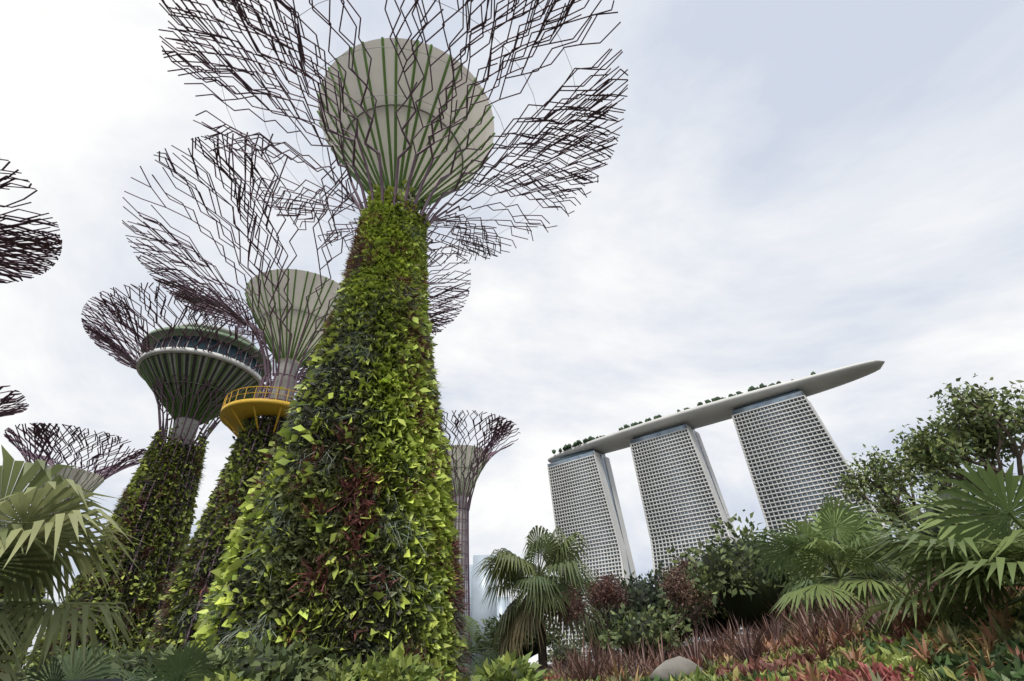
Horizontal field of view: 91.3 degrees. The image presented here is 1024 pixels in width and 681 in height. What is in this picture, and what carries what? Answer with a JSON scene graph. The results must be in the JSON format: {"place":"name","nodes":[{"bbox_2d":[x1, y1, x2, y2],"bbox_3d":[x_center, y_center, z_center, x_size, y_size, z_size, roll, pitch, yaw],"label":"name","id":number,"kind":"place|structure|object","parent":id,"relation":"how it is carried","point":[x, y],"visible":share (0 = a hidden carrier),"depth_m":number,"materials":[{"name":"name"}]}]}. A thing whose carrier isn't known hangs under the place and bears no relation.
{"place":"outdoors","nodes":[
{"label":"outdoors","id":0,"kind":"place"},
{"bbox_2d":[66,678,122,680],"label":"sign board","id":1,"kind":"object","parent":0,"point":[118,679],"visible":1,"depth_m":5.42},
{"bbox_2d":[0,0,1023,667],"label":"sky","id":2,"kind":"structure","parent":0,"point":[787,190],"materials":[{"name":"white"}]},
{"bbox_2d":[469,645,1012,680],"bbox_3d":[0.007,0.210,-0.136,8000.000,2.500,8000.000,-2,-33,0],"label":"ground","id":3,"kind":"structure","parent":0,"point":[537,669],"depth_m":19.70,"materials":[{"name":"green plant"}]},
{"bbox_2d":[0,385,28,416],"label":"tree","id":4,"kind":"object","parent":3,"relation":"on","point":[12,410],"visible":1,"depth_m":74.42,"materials":[{"name":"metal"}]},
{"bbox_2d":[0,516,58,667],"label":"stems","id":5,"kind":"object","parent":3,"relation":"on","point":[42,595],"visible":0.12,"depth_m":71.33,"materials":[{"name":"green plant"}]},
{"bbox_2d":[0,159,62,283],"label":"tree","id":6,"kind":"object","parent":3,"relation":"on","point":[8,244],"visible":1,"depth_m":43.48,"materials":[{"name":"black metal"}]},
{"bbox_2d":[0,423,145,652],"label":"tree","id":7,"kind":"object","parent":3,"relation":"on","point":[37,431],"depth_m":80.08,"materials":[{"name":"metal"}]},
{"bbox_2d":[29,465,103,522],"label":"cone tree","id":8,"kind":"object","parent":7,"relation":"attached to","point":[89,481],"visible":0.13,"depth_m":81.02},
{"bbox_2d":[0,445,148,680],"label":"palm","id":9,"kind":"object","parent":3,"relation":"on","point":[63,528],"visible":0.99,"depth_m":4.85,"materials":[{"name":"green plant"}]},
{"bbox_2d":[0,524,51,606],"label":"palm petioles","id":10,"kind":"object","parent":9,"relation":"attached to","point":[44,601],"visible":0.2,"depth_m":4.91,"materials":[{"name":"green"}]},
{"bbox_2d":[16,642,149,680],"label":"palm","id":11,"kind":"object","parent":3,"relation":"on","point":[60,673],"visible":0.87,"depth_m":7.50,"materials":[{"name":"green plant"}]},
{"bbox_2d":[23,418,211,670],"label":"planting","id":12,"kind":"object","parent":3,"relation":"on","point":[149,582],"visible":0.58,"depth_m":63.36,"materials":[{"name":"green plant"}]},
{"bbox_2d":[109,637,218,680],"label":"palm","id":13,"kind":"object","parent":3,"relation":"on","point":[182,673],"visible":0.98,"depth_m":8.29,"materials":[{"name":"green plant"}]},
{"bbox_2d":[39,282,306,661],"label":"tree","id":14,"kind":"object","parent":3,"relation":"on","point":[117,350],"depth_m":72.52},
{"bbox_2d":[136,323,271,424],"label":"pod","id":15,"kind":"object","parent":14,"relation":"attached to","point":[198,365],"visible":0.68,"depth_m":74.75,"materials":[{"name":"metal"}]},
{"bbox_2d":[3,632,352,680],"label":"shrubs","id":16,"kind":"object","parent":3,"relation":"on","point":[150,657],"depth_m":9.59,"materials":[{"name":"green plant"}]},
{"bbox_2d":[139,386,291,653],"bbox_3d":[-21.829,17.209,41.143,11.445,29.108,9.095,13,-36,-21],"label":"planting","id":17,"kind":"object","parent":3,"relation":"on","point":[171,626],"visible":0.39,"depth_m":39.26,"materials":[{"name":"green plant"}]},
{"bbox_2d":[122,132,470,648],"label":"tree","id":18,"kind":"object","parent":3,"relation":"on","point":[186,293],"depth_m":49.95,"materials":[{"name":"metal"}]},
{"bbox_2d":[219,398,291,431],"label":"platform","id":19,"kind":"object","parent":18,"relation":"attached to","point":[243,409],"visible":0.34,"depth_m":45.30,"materials":[{"name":"yellow metal"}]},
{"bbox_2d":[222,386,297,436],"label":"railing","id":20,"kind":"object","parent":19,"relation":"on","point":[235,432],"visible":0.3,"depth_m":45.19,"materials":[{"name":"yellow metal"}]},
{"bbox_2d":[244,269,341,367],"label":"cone tree","id":21,"kind":"object","parent":18,"relation":"attached to","point":[301,286],"visible":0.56,"depth_m":51.29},
{"bbox_2d":[74,641,546,680],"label":"foreground shrubs","id":22,"kind":"object","parent":3,"relation":"on","point":[391,664],"depth_m":9.50,"materials":[{"name":"green plant"}]},
{"bbox_2d":[187,179,474,680],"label":"planting","id":23,"kind":"object","parent":3,"relation":"on","point":[401,487],"visible":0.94,"depth_m":12.75,"materials":[{"name":"green plant"}]},
{"bbox_2d":[158,0,627,663],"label":"tree","id":24,"kind":"object","parent":3,"relation":"on","point":[242,14],"depth_m":21.50,"materials":[{"name":"metal"}]},
{"bbox_2d":[219,0,576,248],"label":"rings","id":25,"kind":"object","parent":24,"relation":"attached to","point":[392,95],"visible":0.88,"depth_m":22.45,"materials":[{"name":"grey metal"}]},
{"bbox_2d":[317,37,495,209],"bbox_3d":[-5.062,-8.269,23.356,8.616,5.490,8.642,-2,-33,0],"label":"funnel","id":26,"kind":"object","parent":24,"relation":"attached to","point":[387,140],"visible":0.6,"depth_m":21.63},
{"bbox_2d":[443,410,519,671],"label":"tree","id":27,"kind":"object","parent":3,"relation":"on","point":[498,434],"depth_m":78.21,"materials":[{"name":"metal"}]},
{"bbox_2d":[448,445,487,496],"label":"cone tree","id":28,"kind":"object","parent":27,"relation":"attached to","point":[469,454],"visible":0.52,"depth_m":78.87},
{"bbox_2d":[462,615,504,678],"bbox_3d":[-2.134,16.325,25.180,4.680,4.708,4.321,-2,-33,0],"label":"palm","id":29,"kind":"object","parent":3,"relation":"on","point":[489,655],"depth_m":25.93,"materials":[{"name":"green plant"}]},
{"bbox_2d":[464,629,493,664],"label":"palm petioles","id":30,"kind":"object","parent":29,"relation":"attached to","point":[468,650],"visible":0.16,"depth_m":25.33,"materials":[{"name":"green"}]},
{"bbox_2d":[467,555,509,666],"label":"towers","id":31,"kind":"structure","parent":3,"relation":"on","point":[484,611],"depth_m":1280.81,"materials":[{"name":"blue glass"}]},
{"bbox_2d":[474,525,612,668],"bbox_3d":[1.343,11.575,22.283,6.442,6.528,6.558,-2,-33,0],"label":"palm","id":32,"kind":"object","parent":3,"relation":"on","point":[549,597],"depth_m":21.55,"materials":[{"name":"green plant"}]},
{"bbox_2d":[505,546,577,623],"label":"palm petioles","id":33,"kind":"object","parent":32,"relation":"attached to","point":[539,569],"visible":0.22,"depth_m":22.71,"materials":[{"name":"green"}]},
{"bbox_2d":[558,568,605,653],"bbox_3d":[4.562,16.293,29.607,4.458,5.334,2.622,21,-40,-31],"label":"tree","id":34,"kind":"object","parent":3,"relation":"on","point":[578,587],"depth_m":30.04,"materials":[{"name":"plant"}]},
{"bbox_2d":[553,570,634,653],"bbox_3d":[3.149,10.810,19.510,3.600,3.529,2.119,-19,-37,24],"label":"shrub","id":35,"kind":"object","parent":3,"relation":"on","point":[606,584],"depth_m":19.64,"materials":[{"name":"brown plant"}]},
{"bbox_2d":[651,551,705,640],"bbox_3d":[7.680,11.861,22.600,2.602,4.121,1.527,-26,-40,33],"label":"shrub","id":36,"kind":"object","parent":3,"relation":"on","point":[680,566],"depth_m":23.09,"materials":[{"name":"plant"}]},
{"bbox_2d":[658,563,721,659],"bbox_3d":[6.016,9.425,17.153,2.303,3.220,1.737,21,-39,-31],"label":"shrub","id":37,"kind":"object","parent":3,"relation":"on","point":[672,584],"depth_m":17.26,"materials":[{"name":"plant"}]},
{"bbox_2d":[547,391,894,662],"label":"hotel towers","id":38,"kind":"structure","parent":3,"relation":"on","point":[623,547],"depth_m":459.25,"materials":[{"name":"grey concrete"}]},
{"bbox_2d":[551,389,798,462],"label":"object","id":39,"kind":"object","parent":38,"relation":"on","point":[590,450],"visible":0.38,"depth_m":502.54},
{"bbox_2d":[548,360,884,462],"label":"rooftop deck","id":40,"kind":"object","parent":38,"relation":"on","point":[710,413],"visible":0.68,"depth_m":466.91,"materials":[{"name":"grey concrete"}]},
{"bbox_2d":[552,371,815,453],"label":"trees","id":41,"kind":"object","parent":40,"relation":"on","point":[590,438],"visible":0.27,"depth_m":503.66,"materials":[{"name":"green plant"}]},
{"bbox_2d":[467,483,1023,664],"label":"shrubs","id":42,"kind":"object","parent":3,"relation":"on","point":[701,580],"depth_m":17.57,"materials":[{"name":"green plant"}]},
{"bbox_2d":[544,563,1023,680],"bbox_3d":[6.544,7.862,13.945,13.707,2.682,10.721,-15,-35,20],"label":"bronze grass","id":43,"kind":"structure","parent":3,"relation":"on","point":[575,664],"depth_m":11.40,"materials":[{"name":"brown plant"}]},
{"bbox_2d":[601,581,1023,680],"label":"ground cover plants","id":44,"kind":"object","parent":3,"relation":"on","point":[1006,621],"visible":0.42,"depth_m":8.09,"materials":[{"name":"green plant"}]},
{"bbox_2d":[741,495,923,636],"bbox_3d":[8.993,6.682,13.463,5.119,4.758,5.174,-2,-33,0],"label":"palm","id":45,"kind":"object","parent":3,"relation":"on","point":[826,520],"depth_m":13.56,"materials":[{"name":"green plant"}]},
{"bbox_2d":[791,527,882,626],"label":"palm petioles","id":46,"kind":"object","parent":45,"relation":"attached to","point":[845,576],"visible":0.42,"depth_m":13.69,"materials":[{"name":"green"}]},
{"bbox_2d":[812,437,1015,538],"bbox_3d":[19.367,9.505,24.163,8.386,8.261,7.497,-2,-33,0],"label":"tree","id":47,"kind":"object","parent":3,"relation":"on","point":[880,479],"depth_m":24.09,"materials":[{"name":"green plant"}]},
{"bbox_2d":[847,459,1023,642],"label":"palm","id":48,"kind":"object","parent":3,"relation":"on","point":[1003,552],"visible":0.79,"depth_m":8.18,"materials":[{"name":"green plant"}]},
{"bbox_2d":[934,513,1023,624],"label":"palm petioles","id":49,"kind":"object","parent":48,"relation":"attached to","point":[1017,598],"visible":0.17,"depth_m":7.85,"materials":[{"name":"green"}]},
{"bbox_2d":[883,373,1023,520],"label":"tree","id":50,"kind":"object","parent":3,"relation":"on","point":[987,431],"depth_m":18.58,"materials":[{"name":"green plant"}]},
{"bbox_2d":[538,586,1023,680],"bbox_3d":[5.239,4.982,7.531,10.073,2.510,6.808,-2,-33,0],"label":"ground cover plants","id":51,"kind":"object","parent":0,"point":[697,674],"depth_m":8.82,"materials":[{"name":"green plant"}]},
{"bbox_2d":[649,656,702,679],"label":"rock","id":52,"kind":"object","parent":51,"relation":"on","point":[671,666],"visible":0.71,"depth_m":9.86,"materials":[{"name":"grey stone"}]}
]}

